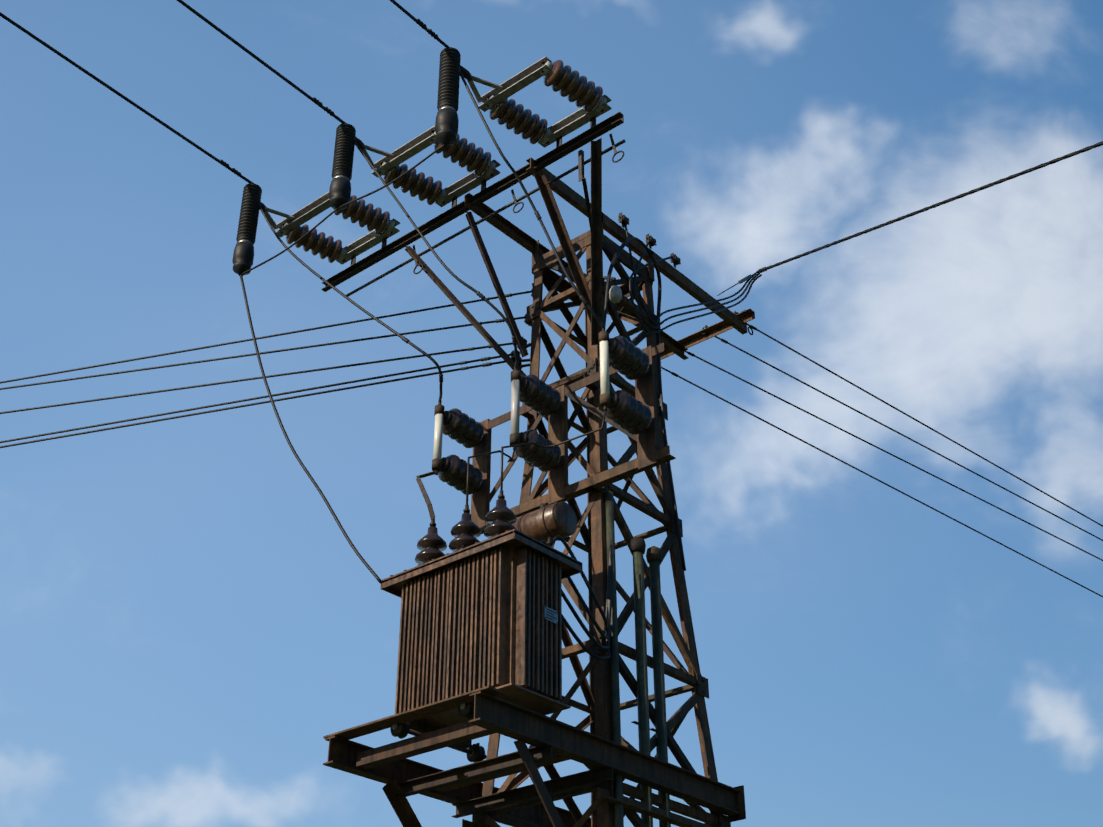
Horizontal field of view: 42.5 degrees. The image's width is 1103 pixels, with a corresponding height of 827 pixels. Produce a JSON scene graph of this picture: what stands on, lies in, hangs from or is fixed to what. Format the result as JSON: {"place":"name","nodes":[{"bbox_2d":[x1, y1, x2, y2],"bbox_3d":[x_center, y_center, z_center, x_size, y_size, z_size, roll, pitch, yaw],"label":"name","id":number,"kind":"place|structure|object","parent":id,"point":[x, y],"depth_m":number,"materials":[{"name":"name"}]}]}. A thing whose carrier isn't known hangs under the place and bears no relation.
{"place":"outdoors","nodes":[
{"label":"outdoors","id":0,"kind":"place"},
{"bbox_2d":[0,0,1102,826],"bbox_3d":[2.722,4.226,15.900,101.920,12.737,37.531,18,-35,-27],"label":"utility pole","id":1,"kind":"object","parent":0,"point":[484,632],"depth_m":9.66,"materials":[{"name":"rusty metal"},{"name":"ceramic"},{"name":"wire"}]},
{"bbox_2d":[0,0,1102,826],"label":"sky","id":2,"kind":"structure","parent":0,"point":[186,619],"materials":[{"name":"blue"}]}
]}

